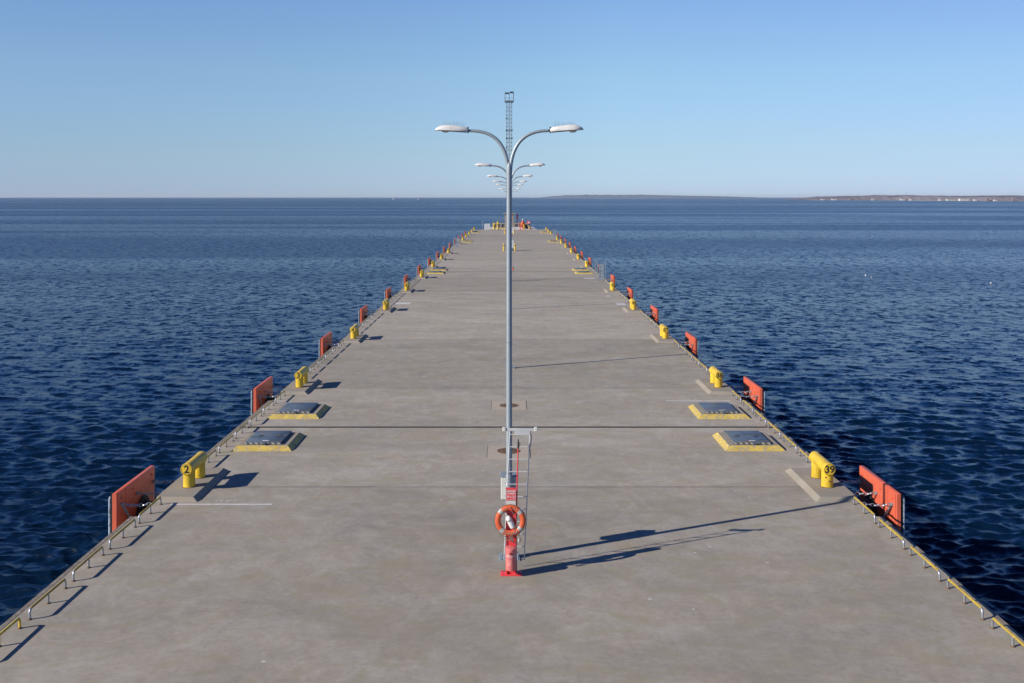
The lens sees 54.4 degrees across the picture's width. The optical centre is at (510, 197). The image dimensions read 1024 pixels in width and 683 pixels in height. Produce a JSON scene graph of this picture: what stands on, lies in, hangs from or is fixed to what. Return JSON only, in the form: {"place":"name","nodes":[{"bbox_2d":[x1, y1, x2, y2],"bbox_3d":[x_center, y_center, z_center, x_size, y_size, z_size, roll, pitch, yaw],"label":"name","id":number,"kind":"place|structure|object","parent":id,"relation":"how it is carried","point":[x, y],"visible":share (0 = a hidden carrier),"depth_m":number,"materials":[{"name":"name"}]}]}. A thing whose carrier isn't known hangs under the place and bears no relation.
{"place":"outdoors","nodes":[
{"label":"outdoors","id":0,"kind":"place"},
{"bbox_2d":[454,237,459,247],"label":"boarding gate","id":1,"kind":"structure","parent":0,"point":[456,242],"depth_m":169.03,"materials":[{"name":"metal"}]},
{"bbox_2d":[495,223,505,228],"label":"parapet","id":2,"kind":"structure","parent":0,"point":[502,225],"depth_m":274.02,"materials":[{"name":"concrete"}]},
{"bbox_2d":[0,230,1023,682],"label":"pier deck","id":3,"kind":"structure","parent":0,"point":[652,556],"depth_m":24.65,"materials":[{"name":"concrete"}]},
{"bbox_2d":[0,617,21,646],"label":"kerb rail","id":4,"kind":"object","parent":3,"relation":"on","point":[18,619],"visible":1,"depth_m":19.78,"materials":[{"name":"yellow metal"}]},
{"bbox_2d":[27,578,67,620],"bbox_3d":[-9.896,8.576,21.315,0.097,0.247,1.727,0,0,0],"label":"kerb rail","id":5,"kind":"object","parent":3,"relation":"on","point":[47,595],"visible":1,"depth_m":21.29,"materials":[{"name":"metal"}]},
{"bbox_2d":[71,546,104,581],"bbox_3d":[-9.902,8.576,23.365,0.097,0.247,1.727,0,0,0],"label":"kerb rail","id":6,"kind":"object","parent":3,"relation":"on","point":[87,560],"visible":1,"depth_m":23.34,"materials":[{"name":"metal"}]},
{"bbox_2d":[108,519,136,549],"bbox_3d":[-9.896,8.576,25.415,0.096,0.247,1.726,0,0,0],"label":"kerb rail","id":7,"kind":"object","parent":3,"relation":"on","point":[122,531],"visible":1,"depth_m":25.39,"materials":[{"name":"metal"}]},
{"bbox_2d":[108,465,175,534],"bbox_3d":[-10.747,9.690,29.646,1.240,2.620,3.091,0,0,0],"label":"pier fender","id":8,"kind":"object","parent":3,"relation":"attached to","point":[134,496],"visible":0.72,"depth_m":29.23,"materials":[{"name":"orange paint"}]},
{"bbox_2d":[137,497,161,523],"bbox_3d":[-9.900,8.576,27.365,0.097,0.247,1.727,0,0,0],"label":"kerb rail","id":9,"kind":"object","parent":3,"relation":"on","point":[149,507],"visible":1,"depth_m":27.34,"materials":[{"name":"metal"}]},
{"bbox_2d":[156,468,228,501],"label":"bollard plinth","id":10,"kind":"structure","parent":3,"relation":"on","point":[175,491],"depth_m":29.32,"materials":[{"name":"concrete"}]},
{"bbox_2d":[181,451,207,487],"bbox_3d":[-9.530,8.213,30.028,0.421,0.739,1.464,0,0,0],"label":"mooring bollard","id":11,"kind":"object","parent":10,"relation":"on","point":[192,468],"visible":1,"depth_m":29.56,"materials":[{"name":"yellow metal"}]},
{"bbox_2d":[207,449,216,462],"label":"kerb rail","id":12,"kind":"object","parent":3,"relation":"on","point":[213,451],"visible":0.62,"depth_m":33.04,"materials":[{"name":"metal"}]},
{"bbox_2d":[170,500,271,504],"bbox_3d":[-8.185,8.696,28.345,2.870,0.001,0.450,0,0,0],"label":"painted line","id":13,"kind":"object","parent":3,"relation":"on","point":[221,504],"visible":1,"depth_m":28.16,"materials":[{"name":"white paint"}]},
{"bbox_2d":[218,435,233,452],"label":"kerb rail","id":14,"kind":"object","parent":3,"relation":"on","point":[225,441],"visible":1,"depth_m":34.65,"materials":[{"name":"metal"}]},
{"bbox_2d":[234,422,248,438],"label":"kerb rail","id":15,"kind":"object","parent":3,"relation":"on","point":[241,427],"visible":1,"depth_m":36.67,"materials":[{"name":"metal"}]},
{"bbox_2d":[249,410,261,425],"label":"kerb rail","id":16,"kind":"object","parent":3,"relation":"on","point":[255,416],"visible":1,"depth_m":38.70,"materials":[{"name":"metal"}]},
{"bbox_2d":[232,431,304,450],"bbox_3d":[-8.530,8.572,35.220,2.080,0.253,2.300,0,0,0],"label":"deck hatch","id":17,"kind":"object","parent":3,"relation":"on","point":[272,441],"visible":1,"depth_m":34.67,"materials":[{"name":"metal"}]},
{"bbox_2d":[263,400,273,413],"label":"kerb rail","id":18,"kind":"object","parent":3,"relation":"on","point":[268,406],"visible":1,"depth_m":40.73,"materials":[{"name":"metal"}]},
{"bbox_2d":[251,376,286,414],"bbox_3d":[-10.747,9.690,45.096,1.240,2.620,3.091,0,0,0],"label":"pier fender","id":19,"kind":"object","parent":3,"relation":"attached to","point":[262,393],"visible":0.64,"depth_m":44.57,"materials":[{"name":"orange paint"}]},
{"bbox_2d":[274,390,285,403],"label":"kerb rail","id":20,"kind":"object","parent":3,"relation":"on","point":[280,396],"visible":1,"depth_m":42.74,"materials":[{"name":"metal"}]},
{"bbox_2d":[267,403,329,418],"bbox_3d":[-8.530,8.582,40.170,2.080,0.234,2.300,0,0,0],"label":"deck hatch","id":21,"kind":"object","parent":3,"relation":"on","point":[301,411],"visible":1,"depth_m":39.54,"materials":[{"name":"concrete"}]},
{"bbox_2d":[281,379,320,394],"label":"bollard plinth","id":22,"kind":"structure","parent":3,"relation":"on","point":[306,389],"depth_m":44.63,"materials":[{"name":"concrete"}]},
{"bbox_2d":[294,366,308,387],"bbox_3d":[-9.530,8.213,45.478,0.421,0.739,1.464,0,0,0],"label":"mooring bollard","id":23,"kind":"object","parent":22,"relation":"on","point":[301,375],"visible":1,"depth_m":44.91,"materials":[{"name":"yellow metal"}]},
{"bbox_2d":[319,332,340,357],"bbox_3d":[-10.747,9.690,60.546,1.240,2.620,3.091,0,0,0],"label":"pier fender","id":24,"kind":"object","parent":3,"relation":"attached to","point":[325,343],"visible":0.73,"depth_m":59.81,"materials":[{"name":"orange paint"}]},
{"bbox_2d":[341,334,367,342],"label":"bollard plinth","id":25,"kind":"structure","parent":3,"relation":"on","point":[359,339],"depth_m":60.13,"materials":[{"name":"concrete"}]},
{"bbox_2d":[350,324,358,338],"bbox_3d":[-9.530,8.213,60.928,0.421,0.739,1.464,0,0,0],"label":"mooring bollard","id":26,"kind":"object","parent":25,"relation":"on","point":[354,330],"visible":1,"depth_m":60.30,"materials":[{"name":"yellow metal"}]},
{"bbox_2d":[359,305,375,323],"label":"pier fender","id":27,"kind":"object","parent":3,"relation":"attached to","point":[364,311],"visible":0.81,"depth_m":75.28,"materials":[{"name":"orange paint"}]},
{"bbox_2d":[377,307,395,312],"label":"bollard plinth","id":28,"kind":"structure","parent":3,"relation":"on","point":[389,310],"depth_m":75.33,"materials":[{"name":"concrete"}]},
{"bbox_2d":[383,298,389,309],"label":"mooring bollard","id":29,"kind":"object","parent":28,"relation":"on","point":[386,304],"visible":1,"depth_m":75.76,"materials":[{"name":"yellow metal"}]},
{"bbox_2d":[385,287,398,298],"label":"pier fender","id":30,"kind":"object","parent":3,"relation":"attached to","point":[388,294],"visible":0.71,"depth_m":90.72,"materials":[{"name":"orange paint"}]},
{"bbox_2d":[395,302,410,303],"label":"painted patch","id":31,"kind":"object","parent":3,"relation":"on","point":[402,302],"visible":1,"depth_m":81.76,"materials":[{"name":"white paint"}]},
{"bbox_2d":[399,289,414,292],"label":"bollard plinth","id":32,"kind":"structure","parent":3,"relation":"on","point":[409,291],"depth_m":90.50,"materials":[{"name":"concrete"}]},
{"bbox_2d":[404,282,409,290],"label":"mooring bollard","id":33,"kind":"object","parent":32,"relation":"on","point":[406,285],"visible":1,"depth_m":91.21,"materials":[{"name":"yellow metal"}]},
{"bbox_2d":[403,274,414,286],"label":"pier fender","id":34,"kind":"object","parent":3,"relation":"attached to","point":[405,278],"visible":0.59,"depth_m":105.51,"materials":[{"name":"orange paint"}]},
{"bbox_2d":[417,265,426,274],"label":"pier fender","id":35,"kind":"object","parent":3,"relation":"attached to","point":[419,268],"visible":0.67,"depth_m":121.10,"materials":[{"name":"orange paint"}]},
{"bbox_2d":[416,276,428,278],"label":"bollard plinth","id":36,"kind":"structure","parent":3,"relation":"on","point":[423,277],"depth_m":106.26,"materials":[{"name":"concrete"}]},
{"bbox_2d":[427,257,435,266],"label":"pier fender","id":37,"kind":"object","parent":3,"relation":"attached to","point":[429,261],"visible":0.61,"depth_m":136.54,"materials":[{"name":"orange paint"}]},
{"bbox_2d":[426,271,444,273],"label":"deck hatch","id":38,"kind":"object","parent":3,"relation":"on","point":[436,272],"visible":1,"depth_m":112.83,"materials":[{"name":"metal"}]},
{"bbox_2d":[430,268,447,270],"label":"deck hatch","id":39,"kind":"object","parent":3,"relation":"on","point":[439,269],"visible":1,"depth_m":117.60,"materials":[{"name":"concrete"}]},
{"bbox_2d":[484,223,489,229],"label":"service cabinet","id":40,"kind":"object","parent":3,"relation":"on","point":[486,226],"visible":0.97,"depth_m":262.49,"materials":[{"name":"metal"}]},
{"bbox_2d":[239,426,772,427],"bbox_3d":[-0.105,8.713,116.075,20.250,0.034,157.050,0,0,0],"label":"expansion joint","id":41,"kind":"object","parent":3,"relation":"on","point":[505,426],"visible":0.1,"depth_m":37.74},
{"bbox_2d":[487,445,530,457],"bbox_3d":[-0.060,8.700,34.000,1.470,0.040,1.700,0,0,0],"label":"manhole","id":42,"kind":"object","parent":3,"relation":"on","point":[496,451],"visible":0.62,"depth_m":33.98,"materials":[{"name":"concrete"}]},
{"bbox_2d":[491,401,526,409],"bbox_3d":[-0.060,8.700,41.625,1.470,0.040,1.750,0,0,0],"label":"manhole","id":43,"kind":"object","parent":3,"relation":"on","point":[501,405],"visible":0.78,"depth_m":41.50,"materials":[{"name":"concrete"}]},
{"bbox_2d":[435,121,583,560],"bbox_3d":[-0.030,3.432,24.000,3.585,10.535,0.400,0,0,0],"label":"street lamp","id":44,"kind":"object","parent":3,"relation":"on","point":[445,128],"visible":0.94,"depth_m":23.95,"materials":[{"name":"metal"}]},
{"bbox_2d":[500,471,516,499],"bbox_3d":[-0.030,7.035,24.132,0.450,0.650,0.477,0,0,0],"label":"electrical box","id":45,"kind":"object","parent":44,"relation":"attached to","point":[503,477],"visible":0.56,"depth_m":24.09,"materials":[{"name":"white plastic"}]},
{"bbox_2d":[475,163,544,368],"bbox_3d":[-0.020,3.475,50.650,3.585,10.451,0.400,0,0,0],"label":"street lamp","id":46,"kind":"object","parent":3,"relation":"on","point":[514,171],"visible":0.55,"depth_m":50.60,"materials":[{"name":"metal"}]},
{"bbox_2d":[487,175,532,308],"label":"street lamp","id":47,"kind":"object","parent":3,"relation":"on","point":[512,180],"visible":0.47,"depth_m":77.28,"materials":[{"name":"metal"}]},
{"bbox_2d":[493,180,526,184],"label":"street lamp","id":48,"kind":"object","parent":3,"relation":"on","point":[512,184],"visible":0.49,"depth_m":103.93,"materials":[{"name":"metal"}]},
{"bbox_2d":[500,487,521,575],"bbox_3d":[0.017,7.710,22.907,0.490,1.980,0.427,0,0,0],"label":"lifebuoy post","id":49,"kind":"object","parent":3,"relation":"on","point":[510,548],"visible":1,"depth_m":22.92,"materials":[{"name":"red metal"}]},
{"bbox_2d":[498,507,520,542],"bbox_3d":[-0.029,7.509,22.823,0.537,0.824,0.106,0,0,2],"label":"rescue rope","id":50,"kind":"object","parent":49,"relation":"hanging from","point":[512,534],"visible":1,"depth_m":22.81,"materials":[{"name":"white fabric"}]},
{"bbox_2d":[505,512,514,528],"bbox_3d":[-0.015,7.388,22.886,0.243,0.479,0.148,0,0,0],"label":"throwing float","id":51,"kind":"object","parent":49,"relation":"hanging from","point":[510,522],"visible":1,"depth_m":22.84,"materials":[{"name":"white plastic"}]},
{"bbox_2d":[494,504,526,538],"bbox_3d":[0.000,7.450,22.877,0.775,0.775,0.100,0,-4,0],"label":"lifebuoy","id":52,"kind":"object","parent":49,"relation":"hanging from","point":[500,528],"visible":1,"depth_m":22.85,"materials":[{"name":"orange plastic"}]},
{"bbox_2d":[516,439,519,570],"bbox_3d":[0.160,7.150,23.133,0.153,3.060,0.059,0,0,-19],"label":"boathook","id":53,"kind":"object","parent":49,"relation":"hanging from","point":[518,445],"visible":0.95,"depth_m":23.12,"materials":[{"name":"red paint"}]},
{"bbox_2d":[502,427,537,558],"bbox_3d":[0.225,6.910,23.278,0.820,3.061,0.104,0,0,0],"label":"rescue ladder","id":54,"kind":"object","parent":49,"relation":"hanging from","point":[522,431],"visible":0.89,"depth_m":23.27,"materials":[{"name":"metal"}]},
{"bbox_2d":[0,233,1023,641],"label":"deck edge trim","id":55,"kind":"structure","parent":3,"relation":"attached to","point":[960,585],"depth_m":24.29,"materials":[{"name":"metal"}]},
{"bbox_2d":[572,268,589,270],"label":"deck hatch","id":56,"kind":"object","parent":3,"relation":"on","point":[580,269],"visible":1,"depth_m":117.60,"materials":[{"name":"concrete"}]},
{"bbox_2d":[574,271,592,273],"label":"deck hatch","id":57,"kind":"object","parent":3,"relation":"on","point":[583,272],"visible":1,"depth_m":112.83,"materials":[{"name":"metal"}]},
{"bbox_2d":[583,257,591,266],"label":"pier fender","id":58,"kind":"object","parent":3,"relation":"attached to","point":[590,261],"visible":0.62,"depth_m":136.46,"materials":[{"name":"orange paint"}]},
{"bbox_2d":[595,261,605,281],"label":"boarding gate","id":59,"kind":"structure","parent":3,"relation":"on","point":[601,271],"depth_m":102.20,"materials":[{"name":"metal"}]},
{"bbox_2d":[604,274,615,286],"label":"pier fender","id":60,"kind":"object","parent":3,"relation":"attached to","point":[613,278],"visible":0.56,"depth_m":105.38,"materials":[{"name":"orange paint"}]},
{"bbox_2d":[604,289,619,292],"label":"bollard plinth","id":61,"kind":"structure","parent":3,"relation":"on","point":[609,291],"depth_m":90.50,"materials":[{"name":"concrete"}]},
{"bbox_2d":[610,281,614,290],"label":"mooring bollard","id":62,"kind":"object","parent":61,"relation":"on","point":[612,286],"visible":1,"depth_m":91.23,"materials":[{"name":"yellow metal"}]},
{"bbox_2d":[620,287,633,298],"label":"pier fender","id":63,"kind":"object","parent":3,"relation":"attached to","point":[630,293],"visible":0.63,"depth_m":90.37,"materials":[{"name":"orange paint"}]},
{"bbox_2d":[622,307,641,312],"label":"bollard plinth","id":64,"kind":"structure","parent":3,"relation":"on","point":[628,310],"depth_m":75.33,"materials":[{"name":"concrete"}]},
{"bbox_2d":[629,298,635,309],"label":"mooring bollard","id":65,"kind":"object","parent":64,"relation":"on","point":[632,304],"visible":1,"depth_m":75.77,"materials":[{"name":"yellow metal"}]},
{"bbox_2d":[642,305,658,323],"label":"pier fender","id":66,"kind":"object","parent":3,"relation":"attached to","point":[654,314],"visible":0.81,"depth_m":74.95,"materials":[{"name":"orange paint"}]},
{"bbox_2d":[649,334,675,342],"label":"bollard plinth","id":67,"kind":"structure","parent":3,"relation":"on","point":[656,338],"depth_m":60.08,"materials":[{"name":"concrete"}]},
{"bbox_2d":[659,324,668,338],"bbox_3d":[9.400,8.213,60.928,0.421,0.739,1.464,0,0,0],"label":"mooring bollard","id":68,"kind":"object","parent":67,"relation":"on","point":[664,329],"visible":1,"depth_m":60.32,"materials":[{"name":"yellow metal"}]},
{"bbox_2d":[675,332,697,357],"bbox_3d":[10.537,9.690,60.546,1.240,2.620,3.091,0,0,0],"label":"pier fender","id":69,"kind":"object","parent":3,"relation":"attached to","point":[691,343],"visible":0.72,"depth_m":59.83,"materials":[{"name":"orange paint"}]},
{"bbox_2d":[695,379,735,394],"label":"bollard plinth","id":70,"kind":"structure","parent":3,"relation":"on","point":[706,386],"depth_m":44.63,"materials":[{"name":"concrete"}]},
{"bbox_2d":[709,366,722,387],"bbox_3d":[9.400,8.213,45.478,0.421,0.739,1.464,0,0,0],"label":"mooring bollard","id":71,"kind":"object","parent":70,"relation":"on","point":[716,375],"visible":1,"depth_m":44.91,"materials":[{"name":"yellow metal"}]},
{"bbox_2d":[688,403,750,418],"bbox_3d":[8.400,8.582,40.170,2.080,0.234,2.300,0,0,0],"label":"deck hatch","id":72,"kind":"object","parent":3,"relation":"on","point":[715,411],"visible":1,"depth_m":39.54,"materials":[{"name":"metal"}]},
{"bbox_2d":[731,390,741,403],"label":"kerb rail","id":73,"kind":"object","parent":3,"relation":"on","point":[736,396],"visible":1,"depth_m":42.72,"materials":[{"name":"yellow metal"}]},
{"bbox_2d":[729,376,764,414],"bbox_3d":[10.537,9.690,45.096,1.240,2.620,3.091,0,0,0],"label":"pier fender","id":74,"kind":"object","parent":3,"relation":"attached to","point":[754,393],"visible":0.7,"depth_m":44.46,"materials":[{"name":"orange paint"}]},
{"bbox_2d":[742,400,753,413],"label":"kerb rail","id":75,"kind":"object","parent":3,"relation":"on","point":[747,406],"visible":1,"depth_m":40.74,"materials":[{"name":"yellow metal"}]},
{"bbox_2d":[712,431,784,450],"bbox_3d":[8.400,8.572,35.220,2.080,0.253,2.300,0,0,0],"label":"deck hatch","id":76,"kind":"object","parent":3,"relation":"on","point":[743,441],"visible":1,"depth_m":34.67,"materials":[{"name":"metal"}]},
{"bbox_2d":[754,410,766,425],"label":"kerb rail","id":77,"kind":"object","parent":3,"relation":"on","point":[760,417],"visible":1,"depth_m":38.70,"materials":[{"name":"metal"}]},
{"bbox_2d":[767,422,781,438],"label":"kerb rail","id":78,"kind":"object","parent":3,"relation":"on","point":[774,427],"visible":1,"depth_m":36.67,"materials":[{"name":"metal"}]},
{"bbox_2d":[782,435,796,452],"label":"kerb rail","id":79,"kind":"object","parent":3,"relation":"on","point":[789,440],"visible":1,"depth_m":34.61,"materials":[{"name":"metal"}]},
{"bbox_2d":[799,449,808,462],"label":"kerb rail","id":80,"kind":"object","parent":3,"relation":"on","point":[804,453],"visible":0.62,"depth_m":32.82,"materials":[{"name":"metal"}]},
{"bbox_2d":[785,468,857,501],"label":"bollard plinth","id":81,"kind":"structure","parent":3,"relation":"on","point":[814,489],"depth_m":29.32,"materials":[{"name":"concrete"}]},
{"bbox_2d":[809,451,835,487],"bbox_3d":[9.400,8.213,30.028,0.421,0.739,1.464,0,0,0],"label":"mooring bollard","id":82,"kind":"object","parent":81,"relation":"on","point":[823,469],"visible":1,"depth_m":29.56,"materials":[{"name":"yellow metal"}]},
{"bbox_2d":[852,496,876,523],"bbox_3d":[9.723,8.576,27.365,0.097,0.247,1.727,0,0,0],"label":"kerb rail","id":83,"kind":"object","parent":3,"relation":"on","point":[864,506],"visible":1,"depth_m":27.34,"materials":[{"name":"yellow metal"}]},
{"bbox_2d":[838,465,904,534],"bbox_3d":[10.537,9.690,29.646,1.240,2.620,3.091,0,0,0],"label":"pier fender","id":84,"kind":"object","parent":3,"relation":"attached to","point":[879,496],"visible":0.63,"depth_m":29.24,"materials":[{"name":"orange paint"}]},
{"bbox_2d":[877,519,905,549],"bbox_3d":[9.715,8.576,25.415,0.097,0.247,1.727,0,0,0],"label":"kerb rail","id":85,"kind":"object","parent":3,"relation":"on","point":[891,530],"visible":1,"depth_m":25.39,"materials":[{"name":"yellow metal"}]},
{"bbox_2d":[908,546,941,581],"bbox_3d":[9.716,8.576,23.365,0.097,0.247,1.727,0,0,0],"label":"kerb rail","id":86,"kind":"object","parent":3,"relation":"on","point":[925,560],"visible":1,"depth_m":23.34,"materials":[{"name":"yellow metal"}]},
{"bbox_2d":[946,578,984,620],"bbox_3d":[9.721,8.576,21.315,0.097,0.247,1.727,0,0,0],"label":"kerb rail","id":87,"kind":"object","parent":3,"relation":"on","point":[965,594],"visible":1,"depth_m":21.29,"materials":[{"name":"yellow metal"}]},
{"bbox_2d":[990,617,1023,647],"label":"kerb rail","id":88,"kind":"object","parent":3,"relation":"on","point":[1013,636],"visible":1,"depth_m":19.38,"materials":[{"name":"yellow metal"}]},
{"bbox_2d":[0,197,1023,636],"bbox_3d":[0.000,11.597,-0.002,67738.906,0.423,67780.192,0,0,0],"label":"sea","id":89,"kind":"structure","parent":0,"point":[166,335],"depth_m":92.75,"materials":[{"name":"blue liquid"}]},
{"bbox_2d":[540,195,768,197],"bbox_3d":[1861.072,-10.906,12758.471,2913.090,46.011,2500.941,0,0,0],"label":"island woodland","id":90,"kind":"object","parent":89,"relation":"on","point":[619,196],"visible":0.93,"depth_m":12061.27,"materials":[{"name":"plant"}]},
{"bbox_2d":[0,0,1023,196],"label":"sky","id":91,"kind":"structure","parent":0,"point":[99,98],"materials":[{"name":"blue"}]},
{"bbox_2d":[514,219,527,226],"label":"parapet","id":92,"kind":"structure","parent":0,"point":[516,225],"depth_m":276.67,"materials":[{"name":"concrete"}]},
{"bbox_2d":[907,200,957,200],"bbox_3d":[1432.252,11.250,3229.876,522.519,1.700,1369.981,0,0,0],"label":"beach","id":93,"kind":"structure","parent":0,"point":[928,200],"depth_m":3265.41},
{"bbox_2d":[776,195,1023,200],"bbox_3d":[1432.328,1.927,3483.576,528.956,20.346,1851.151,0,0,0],"label":"woodland","id":94,"kind":"object","parent":93,"relation":"on","point":[928,197],"visible":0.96,"depth_m":3390.64,"materials":[{"name":"plant"}]},
{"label":"pier head","id":95,"kind":"structure","parent":0,"visible":0},
{"bbox_2d":[503,91,514,227],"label":"floodlight mast","id":96,"kind":"object","parent":95,"relation":"on","point":[511,129],"visible":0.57,"depth_m":279.21,"materials":[{"name":"metal"}]},
{"bbox_2d":[514,227,537,229],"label":"pale ramp","id":97,"kind":"structure","parent":95,"relation":"on","point":[516,228],"depth_m":268.92,"materials":[{"name":"concrete"}]}
]}

